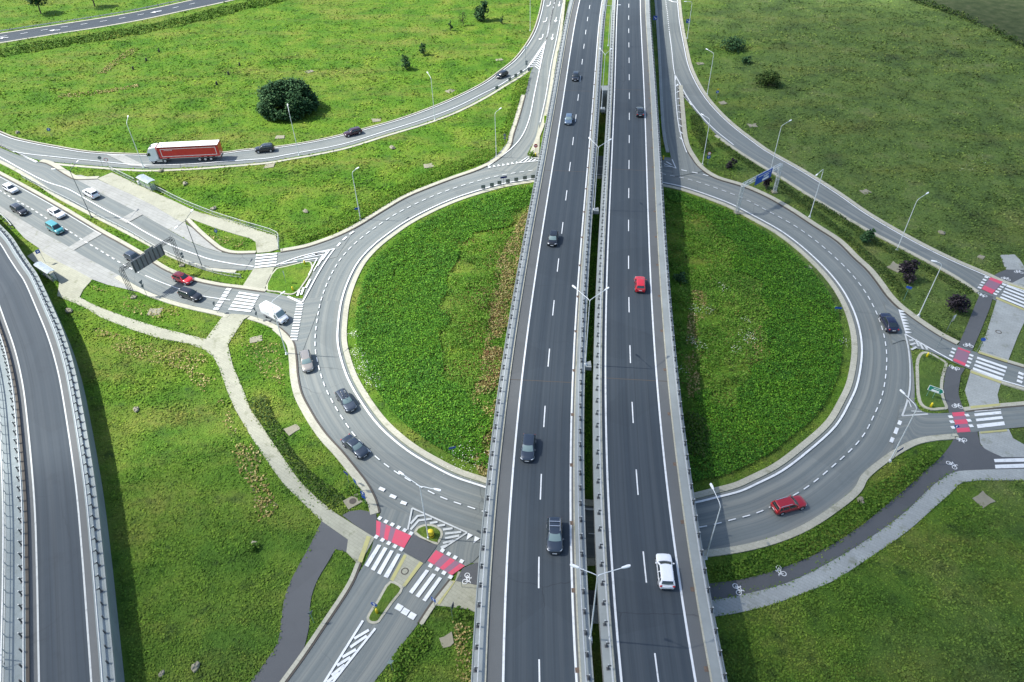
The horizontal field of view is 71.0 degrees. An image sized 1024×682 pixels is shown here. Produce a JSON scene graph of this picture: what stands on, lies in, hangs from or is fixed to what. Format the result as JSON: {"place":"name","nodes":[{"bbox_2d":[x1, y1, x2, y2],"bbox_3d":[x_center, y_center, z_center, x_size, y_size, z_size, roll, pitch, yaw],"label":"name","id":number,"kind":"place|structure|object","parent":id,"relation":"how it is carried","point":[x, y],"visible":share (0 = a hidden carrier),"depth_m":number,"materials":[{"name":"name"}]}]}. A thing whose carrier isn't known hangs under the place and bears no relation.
{"place":"outdoors","nodes":[
{"label":"outdoors","id":0,"kind":"place"},
{"bbox_2d":[0,411,5,681],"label":"road","id":1,"kind":"structure","parent":0,"point":[1,557],"depth_m":91.19,"materials":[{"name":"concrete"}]},
{"bbox_2d":[0,0,227,41],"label":"road","id":2,"kind":"structure","parent":0,"point":[16,35],"depth_m":250.22,"materials":[{"name":"grey asphalt"}]},
{"bbox_2d":[0,0,232,42],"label":"kerb strip","id":3,"kind":"object","parent":2,"relation":"on","point":[116,24],"visible":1,"depth_m":247.66,"materials":[{"name":"concrete"}]},
{"bbox_2d":[0,176,322,358],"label":"entry road","id":4,"kind":"structure","parent":0,"point":[85,240],"depth_m":135.50,"materials":[{"name":"grey asphalt"}]},
{"bbox_2d":[0,207,137,291],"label":"bus bay","id":5,"kind":"object","parent":4,"relation":"attached to","point":[57,250],"visible":1,"depth_m":142.36,"materials":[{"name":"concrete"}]},
{"bbox_2d":[259,300,288,324],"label":"van","id":6,"kind":"object","parent":4,"relation":"on","point":[266,309],"visible":0.9,"depth_m":124.64,"materials":[{"name":"white paint"}]},
{"bbox_2d":[0,148,354,302],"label":"exit road","id":7,"kind":"structure","parent":0,"point":[131,220],"depth_m":146.80,"materials":[{"name":"grey asphalt"}]},
{"bbox_2d":[77,175,220,251],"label":"bus bay","id":8,"kind":"object","parent":7,"relation":"attached to","point":[151,212],"visible":1,"depth_m":154.33,"materials":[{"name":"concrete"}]},
{"bbox_2d":[98,172,277,252],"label":"pavement","id":9,"kind":"structure","parent":0,"point":[266,242],"depth_m":152.67,"materials":[{"name":"beige concrete"}]},
{"bbox_2d":[27,249,373,562],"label":"pavement","id":10,"kind":"structure","parent":0,"point":[73,283],"depth_m":117.62,"materials":[{"name":"beige concrete"}]},
{"bbox_2d":[243,267,274,287],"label":"pavement","id":11,"kind":"structure","parent":0,"point":[258,277],"depth_m":135.27,"materials":[{"name":"beige concrete"}]},
{"bbox_2d":[0,0,562,168],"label":"bypass road","id":12,"kind":"structure","parent":0,"point":[63,155],"depth_m":177.95,"materials":[{"name":"grey asphalt"}]},
{"bbox_2d":[146,140,223,163],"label":"articulated lorry","id":13,"kind":"object","parent":12,"relation":"on","point":[199,150],"visible":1,"depth_m":169.06,"materials":[{"name":"red paint"}]},
{"bbox_2d":[57,70,529,171],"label":"kerb strip","id":14,"kind":"object","parent":12,"relation":"on","point":[311,155],"visible":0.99,"depth_m":171.54,"materials":[{"name":"concrete"}]},
{"bbox_2d":[288,506,479,681],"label":"road","id":15,"kind":"structure","parent":0,"point":[351,644],"depth_m":85.52,"materials":[{"name":"grey asphalt"}]},
{"bbox_2d":[0,0,1023,681],"bbox_3d":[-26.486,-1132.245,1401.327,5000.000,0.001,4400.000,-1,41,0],"label":"grass ground","id":16,"kind":"structure","parent":0,"point":[732,98],"depth_m":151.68,"materials":[{"name":"green plant"}]},
{"bbox_2d":[0,225,124,681],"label":"ramp bridge","id":17,"kind":"structure","parent":16,"relation":"on","point":[61,638],"depth_m":93.38,"materials":[{"name":"asphalt"}]},
{"bbox_2d":[0,399,7,681],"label":"parapet railing","id":18,"kind":"object","parent":17,"relation":"on","point":[3,525],"visible":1,"depth_m":86.63,"materials":[{"name":"metal"}]},
{"bbox_2d":[0,334,24,681],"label":"crash barrier","id":19,"kind":"object","parent":17,"relation":"on","point":[22,545],"visible":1,"depth_m":91.35,"materials":[{"name":"metal"}]},
{"bbox_2d":[0,227,109,681],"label":"crash barrier","id":20,"kind":"object","parent":17,"relation":"on","point":[91,539],"visible":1,"depth_m":97.61,"materials":[{"name":"metal"}]},
{"bbox_2d":[0,160,236,272],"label":"kerb strip","id":21,"kind":"object","parent":16,"relation":"on","point":[62,199],"visible":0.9,"depth_m":151.50,"materials":[{"name":"concrete"}]},
{"bbox_2d":[21,174,240,276],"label":"pedestrian railing","id":22,"kind":"object","parent":16,"relation":"on","point":[83,207],"visible":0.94,"depth_m":148.54,"materials":[{"name":"metal"}]},
{"bbox_2d":[0,175,264,292],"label":"gutter","id":23,"kind":"object","parent":16,"relation":"on","point":[124,245],"visible":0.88,"depth_m":145.70,"materials":[{"name":"concrete"}]},
{"bbox_2d":[0,171,266,291],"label":"kerb strip","id":24,"kind":"object","parent":16,"relation":"on","point":[158,263],"visible":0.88,"depth_m":146.47,"materials":[{"name":"concrete"}]},
{"bbox_2d":[0,0,281,55],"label":"tall verge","id":25,"kind":"structure","parent":16,"relation":"on","point":[190,17],"depth_m":241.68,"materials":[{"name":"green plant"}]},
{"bbox_2d":[119,235,184,298],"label":"sign gantry","id":26,"kind":"object","parent":16,"relation":"on","point":[151,254],"visible":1,"depth_m":131.04,"materials":[{"name":"metal"}]},
{"bbox_2d":[115,275,229,317],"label":"kerb strip","id":27,"kind":"object","parent":16,"relation":"on","point":[168,301],"visible":0.96,"depth_m":129.99,"materials":[{"name":"concrete"}]},
{"bbox_2d":[95,328,261,480],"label":"dry grass","id":28,"kind":"structure","parent":16,"relation":"on","point":[180,351],"depth_m":118.53,"materials":[{"name":"green plant"}]},
{"bbox_2d":[186,218,255,253],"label":"kerb strip","id":29,"kind":"object","parent":16,"relation":"on","point":[202,233],"visible":0.99,"depth_m":144.60,"materials":[{"name":"concrete"}]},
{"bbox_2d":[232,444,277,521],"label":"worn track","id":30,"kind":"structure","parent":16,"relation":"on","point":[266,485],"depth_m":99.53,"materials":[{"name":"brown plant"}]},
{"bbox_2d":[0,0,541,153],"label":"kerb strip","id":31,"kind":"object","parent":16,"relation":"on","point":[311,140],"visible":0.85,"depth_m":183.00,"materials":[{"name":"concrete"}]},
{"bbox_2d":[0,0,542,154],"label":"gutter","id":32,"kind":"object","parent":16,"relation":"on","point":[304,142],"visible":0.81,"depth_m":182.36,"materials":[{"name":"concrete"}]},
{"bbox_2d":[255,77,319,121],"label":"bush","id":33,"kind":"object","parent":16,"relation":"on","point":[300,96],"visible":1,"depth_m":186.03,"materials":[{"name":"green plant"}]},
{"bbox_2d":[268,262,310,292],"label":"traffic island grass","id":34,"kind":"structure","parent":16,"relation":"on","point":[296,278],"depth_m":135.03,"materials":[{"name":"green plant"}]},
{"bbox_2d":[248,394,343,508],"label":"tall verge","id":35,"kind":"structure","parent":16,"relation":"on","point":[307,476],"depth_m":102.70,"materials":[{"name":"green plant"}]},
{"bbox_2d":[251,521,347,681],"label":"bike path","id":36,"kind":"structure","parent":16,"relation":"on","point":[294,630],"depth_m":85.72,"materials":[{"name":"grey asphalt"}]},
{"bbox_2d":[280,562,359,681],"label":"kerb strip","id":37,"kind":"object","parent":16,"relation":"on","point":[314,635],"visible":1,"depth_m":83.60,"materials":[{"name":"concrete"}]},
{"bbox_2d":[285,563,361,681],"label":"gutter","id":38,"kind":"object","parent":16,"relation":"on","point":[322,629],"visible":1,"depth_m":83.68,"materials":[{"name":"concrete"}]},
{"bbox_2d":[272,327,377,514],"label":"kerb strip","id":39,"kind":"object","parent":16,"relation":"on","point":[337,453],"visible":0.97,"depth_m":106.23,"materials":[{"name":"concrete"}]},
{"bbox_2d":[279,326,380,512],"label":"gutter","id":40,"kind":"object","parent":16,"relation":"on","point":[351,462],"visible":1,"depth_m":106.72,"materials":[{"name":"concrete"}]},
{"bbox_2d":[343,510,376,536],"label":"bike path","id":41,"kind":"structure","parent":16,"relation":"on","point":[363,520],"depth_m":94.45,"materials":[{"name":"grey asphalt"}]},
{"bbox_2d":[369,583,399,620],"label":"traffic island grass","id":42,"kind":"structure","parent":16,"relation":"on","point":[392,590],"depth_m":85.82,"materials":[{"name":"green plant"}]},
{"bbox_2d":[367,581,402,623],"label":"traffic island kerb","id":43,"kind":"structure","parent":16,"relation":"on","point":[387,607],"depth_m":85.65,"materials":[{"name":"concrete"}]},
{"bbox_2d":[289,148,498,245],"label":"tall verge","id":44,"kind":"structure","parent":16,"relation":"on","point":[396,193],"depth_m":157.91,"materials":[{"name":"green plant"}]},
{"bbox_2d":[280,95,524,250],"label":"kerb strip","id":45,"kind":"object","parent":16,"relation":"on","point":[506,148],"visible":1,"depth_m":159.20,"materials":[{"name":"concrete"}]},
{"bbox_2d":[281,95,525,252],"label":"gutter","id":46,"kind":"object","parent":16,"relation":"on","point":[416,192],"visible":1,"depth_m":157.42,"materials":[{"name":"concrete"}]},
{"bbox_2d":[358,536,454,603],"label":"refuge paving","id":47,"kind":"structure","parent":16,"relation":"on","point":[407,569],"depth_m":88.97,"materials":[{"name":"concrete"}]},
{"bbox_2d":[385,622,436,681],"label":"tall verge","id":48,"kind":"structure","parent":16,"relation":"on","point":[399,649],"depth_m":80.84,"materials":[{"name":"green plant"}]},
{"bbox_2d":[404,535,436,562],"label":"refuge paving","id":49,"kind":"structure","parent":16,"relation":"on","point":[419,549],"depth_m":91.05,"materials":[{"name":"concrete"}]},
{"bbox_2d":[452,621,473,681],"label":"dry grass","id":50,"kind":"structure","parent":16,"relation":"on","point":[459,635],"depth_m":81.70,"materials":[{"name":"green plant"}]},
{"bbox_2d":[456,563,477,584],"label":"bike path","id":51,"kind":"structure","parent":16,"relation":"on","point":[468,574],"depth_m":88.20,"materials":[{"name":"grey asphalt"}]},
{"bbox_2d":[470,214,527,476],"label":"dry grass","id":52,"kind":"structure","parent":16,"relation":"on","point":[517,231],"depth_m":125.17,"materials":[{"name":"brown plant"}]},
{"bbox_2d":[493,75,528,145],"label":"tall verge","id":53,"kind":"structure","parent":16,"relation":"on","point":[518,95],"depth_m":189.22,"materials":[{"name":"green plant"}]},
{"bbox_2d":[471,0,607,681],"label":"flyover deck","id":54,"kind":"structure","parent":16,"relation":"on","point":[531,623],"depth_m":98.74,"materials":[{"name":"asphalt"}]},
{"bbox_2d":[474,0,571,681],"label":"crash barrier","id":55,"kind":"object","parent":54,"relation":"on","point":[476,669],"visible":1,"depth_m":102.76,"materials":[{"name":"metal"}]},
{"bbox_2d":[520,433,535,461],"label":"car","id":56,"kind":"object","parent":54,"relation":"on","point":[527,449],"visible":1,"depth_m":93.91,"materials":[{"name":"paint"}]},
{"bbox_2d":[545,517,563,554],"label":"car","id":57,"kind":"object","parent":54,"relation":"on","point":[554,539],"visible":1,"depth_m":83.67,"materials":[{"name":"paint"}]},
{"bbox_2d":[578,1,604,681],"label":"crash barrier","id":58,"kind":"object","parent":54,"relation":"on","point":[583,611],"visible":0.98,"depth_m":100.63,"materials":[{"name":"metal"}]},
{"bbox_2d":[528,0,564,156],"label":"kerb strip","id":59,"kind":"object","parent":16,"relation":"on","point":[551,84],"visible":0.84,"depth_m":204.23,"materials":[{"name":"concrete"}]},
{"bbox_2d":[354,179,842,489],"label":"island shrubs","id":60,"kind":"object","parent":16,"relation":"on","point":[482,422],"visible":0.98,"depth_m":119.64,"materials":[{"name":"green plant"}]},
{"bbox_2d":[341,176,857,505],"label":"roundabout kerb","id":61,"kind":"structure","parent":16,"relation":"on","point":[783,460],"depth_m":113.91,"materials":[{"name":"concrete"}]},
{"bbox_2d":[438,182,771,450],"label":"island weeds","id":62,"kind":"object","parent":16,"relation":"on","point":[687,304],"visible":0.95,"depth_m":125.69,"materials":[{"name":"green plant"}]},
{"bbox_2d":[599,0,611,108],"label":"embankment grass","id":63,"kind":"structure","parent":16,"relation":"on","point":[605,69],"depth_m":206.93,"materials":[{"name":"green plant"}]},
{"bbox_2d":[593,0,727,681],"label":"flyover deck","id":64,"kind":"structure","parent":16,"relation":"on","point":[657,634],"depth_m":98.12,"materials":[{"name":"asphalt"}]},
{"bbox_2d":[595,1,614,681],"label":"crash barrier","id":65,"kind":"object","parent":64,"relation":"on","point":[601,565],"visible":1,"depth_m":99.91,"materials":[{"name":"metal"}]},
{"bbox_2d":[655,553,674,589],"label":"car","id":66,"kind":"object","parent":64,"relation":"on","point":[665,572],"visible":1,"depth_m":80.01,"materials":[{"name":"white paint"}]},
{"bbox_2d":[648,0,726,681],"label":"crash barrier","id":67,"kind":"object","parent":64,"relation":"on","point":[698,535],"visible":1,"depth_m":100.71,"materials":[{"name":"metal"}]},
{"bbox_2d":[654,0,668,152],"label":"kerb strip","id":68,"kind":"object","parent":16,"relation":"on","point":[661,92],"visible":0.98,"depth_m":200.18,"materials":[{"name":"grey concrete"}]},
{"bbox_2d":[685,290,706,397],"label":"dry grass","id":69,"kind":"structure","parent":16,"relation":"on","point":[693,331],"depth_m":120.48,"materials":[{"name":"green plant"}]},
{"bbox_2d":[683,410,710,458],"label":"tall verge","id":70,"kind":"structure","parent":16,"relation":"on","point":[696,432],"depth_m":103.86,"materials":[{"name":"green plant"}]},
{"bbox_2d":[690,113,714,151],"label":"tall verge","id":71,"kind":"structure","parent":16,"relation":"on","point":[693,117],"depth_m":177.54,"materials":[{"name":"green plant"}]},
{"bbox_2d":[720,35,746,52],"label":"bush","id":72,"kind":"object","parent":16,"relation":"on","point":[733,45],"visible":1,"depth_m":217.81,"materials":[{"name":"green plant"}]},
{"bbox_2d":[734,163,782,214],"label":"sign gantry","id":73,"kind":"object","parent":16,"relation":"on","point":[765,175],"visible":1,"depth_m":148.52,"materials":[{"name":"metal"}]},
{"bbox_2d":[752,69,783,87],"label":"bush","id":74,"kind":"object","parent":16,"relation":"on","point":[769,77],"visible":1,"depth_m":197.21,"materials":[{"name":"green plant"}]},
{"bbox_2d":[587,433,959,565],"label":"kerb strip","id":75,"kind":"object","parent":16,"relation":"on","point":[857,489],"visible":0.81,"depth_m":93.98,"materials":[{"name":"concrete"}]},
{"bbox_2d":[714,142,909,296],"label":"tall verge","id":76,"kind":"structure","parent":16,"relation":"on","point":[864,251],"depth_m":144.67,"materials":[{"name":"green plant"}]},
{"bbox_2d":[678,85,955,344],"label":"gutter","id":77,"kind":"object","parent":16,"relation":"on","point":[874,279],"visible":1,"depth_m":143.62,"materials":[{"name":"concrete"}]},
{"bbox_2d":[679,85,959,343],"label":"kerb strip","id":78,"kind":"object","parent":16,"relation":"on","point":[884,287],"visible":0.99,"depth_m":144.11,"materials":[{"name":"concrete"}]},
{"bbox_2d":[709,443,942,581],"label":"tall verge","id":79,"kind":"structure","parent":16,"relation":"on","point":[814,533],"depth_m":91.76,"materials":[{"name":"green plant"}]},
{"bbox_2d":[715,135,979,292],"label":"kerb strip","id":80,"kind":"object","parent":16,"relation":"on","point":[863,227],"visible":0.94,"depth_m":145.23,"materials":[{"name":"concrete"}]},
{"bbox_2d":[678,0,1023,287],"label":"kerb strip","id":81,"kind":"object","parent":16,"relation":"on","point":[809,173],"visible":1,"depth_m":159.81,"materials":[{"name":"concrete"}]},
{"bbox_2d":[801,195,973,293],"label":"tall verge","id":82,"kind":"structure","parent":16,"relation":"on","point":[963,285],"depth_m":137.77,"materials":[{"name":"green plant"}]},
{"bbox_2d":[898,259,919,282],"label":"sapling","id":83,"kind":"object","parent":16,"relation":"on","point":[908,268],"visible":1,"depth_m":129.65,"materials":[{"name":"purple plant"}]},
{"bbox_2d":[915,351,947,410],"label":"traffic island kerb","id":84,"kind":"structure","parent":16,"relation":"on","point":[918,388],"depth_m":111.22,"materials":[{"name":"concrete"}]},
{"bbox_2d":[919,353,944,407],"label":"traffic island grass","id":85,"kind":"structure","parent":16,"relation":"on","point":[929,370],"depth_m":111.99,"materials":[{"name":"green plant"}]},
{"bbox_2d":[945,294,971,312],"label":"sapling","id":86,"kind":"object","parent":16,"relation":"on","point":[959,303],"visible":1,"depth_m":122.69,"materials":[{"name":"purple plant"}]},
{"bbox_2d":[913,0,1023,49],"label":"tall verge","id":87,"kind":"structure","parent":16,"relation":"on","point":[940,7],"depth_m":236.29,"materials":[{"name":"green plant"}]},
{"bbox_2d":[437,571,589,615],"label":"pavement","id":88,"kind":"structure","parent":0,"point":[463,596],"depth_m":86.05,"materials":[{"name":"grey concrete"}]},
{"bbox_2d":[485,2,562,175],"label":"slip road","id":89,"kind":"structure","parent":0,"point":[515,158],"depth_m":187.37,"materials":[{"name":"grey asphalt"}]},
{"bbox_2d":[297,156,928,562],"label":"roundabout road","id":90,"kind":"structure","parent":0,"point":[837,458],"depth_m":108.26,"materials":[{"name":"grey asphalt"}]},
{"bbox_2d":[299,349,313,372],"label":"car","id":91,"kind":"object","parent":90,"relation":"on","point":[306,360],"visible":1,"depth_m":116.00,"materials":[{"name":"beige paint"}]},
{"bbox_2d":[335,388,356,412],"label":"car","id":92,"kind":"object","parent":90,"relation":"on","point":[348,404],"visible":0.98,"depth_m":109.25,"materials":[{"name":"grey paint"}]},
{"bbox_2d":[341,433,368,458],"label":"car","id":93,"kind":"object","parent":90,"relation":"on","point":[357,448],"visible":1,"depth_m":102.49,"materials":[{"name":"paint"}]},
{"bbox_2d":[770,495,806,515],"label":"car","id":94,"kind":"object","parent":90,"relation":"on","point":[783,506],"visible":1,"depth_m":93.77,"materials":[{"name":"red paint"}]},
{"bbox_2d":[879,313,899,332],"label":"car","id":95,"kind":"object","parent":90,"relation":"on","point":[889,322],"visible":1,"depth_m":120.40,"materials":[{"name":"blue paint"}]},
{"bbox_2d":[658,10,707,176],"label":"slip road","id":96,"kind":"structure","parent":0,"point":[683,163],"depth_m":191.34,"materials":[{"name":"grey asphalt"}]},
{"bbox_2d":[588,284,1023,604],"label":"bike path","id":97,"kind":"structure","parent":0,"point":[966,451],"depth_m":94.60,"materials":[{"name":"grey asphalt"}]},
{"bbox_2d":[590,469,1023,623],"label":"pavement","id":98,"kind":"structure","parent":0,"point":[934,495],"depth_m":89.48,"materials":[{"name":"grey concrete"}]},
{"bbox_2d":[657,0,1023,307],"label":"bypass road","id":99,"kind":"structure","parent":0,"point":[723,128],"depth_m":158.99,"materials":[{"name":"grey asphalt"}]},
{"bbox_2d":[884,301,1023,386],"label":"entry road","id":100,"kind":"structure","parent":0,"point":[910,327],"depth_m":116.72,"materials":[{"name":"grey asphalt"}]},
{"bbox_2d":[943,365,964,412],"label":"bike path","id":101,"kind":"structure","parent":0,"point":[951,385],"depth_m":110.47,"materials":[{"name":"grey asphalt"}]},
{"bbox_2d":[889,402,1023,449],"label":"exit road","id":102,"kind":"structure","parent":0,"point":[929,424],"depth_m":105.33,"materials":[{"name":"grey asphalt"}]},
{"bbox_2d":[918,0,1023,43],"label":"field","id":103,"kind":"structure","parent":0,"point":[1007,16],"depth_m":241.35,"materials":[{"name":"green plant"}]},
{"bbox_2d":[958,292,1001,350],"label":"bike path","id":104,"kind":"structure","parent":0,"point":[968,340],"depth_m":122.14,"materials":[{"name":"grey asphalt"}]},
{"bbox_2d":[965,372,1000,405],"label":"pavement","id":105,"kind":"structure","parent":0,"point":[979,390],"depth_m":110.01,"materials":[{"name":"grey concrete"}]},
{"bbox_2d":[979,299,1023,359],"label":"pavement","id":106,"kind":"structure","parent":0,"point":[1007,320],"depth_m":120.49,"materials":[{"name":"grey concrete"}]},
{"bbox_2d":[979,429,1023,456],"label":"pavement","id":107,"kind":"structure","parent":0,"point":[1004,444],"depth_m":102.10,"materials":[{"name":"grey concrete"}]},
{"bbox_2d":[995,269,1023,282],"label":"bike path","id":108,"kind":"structure","parent":0,"point":[1011,276],"depth_m":131.74,"materials":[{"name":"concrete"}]},
{"bbox_2d":[1000,254,1023,269],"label":"pavement","id":109,"kind":"structure","parent":0,"point":[1013,262],"depth_m":134.67,"materials":[{"name":"grey concrete"}]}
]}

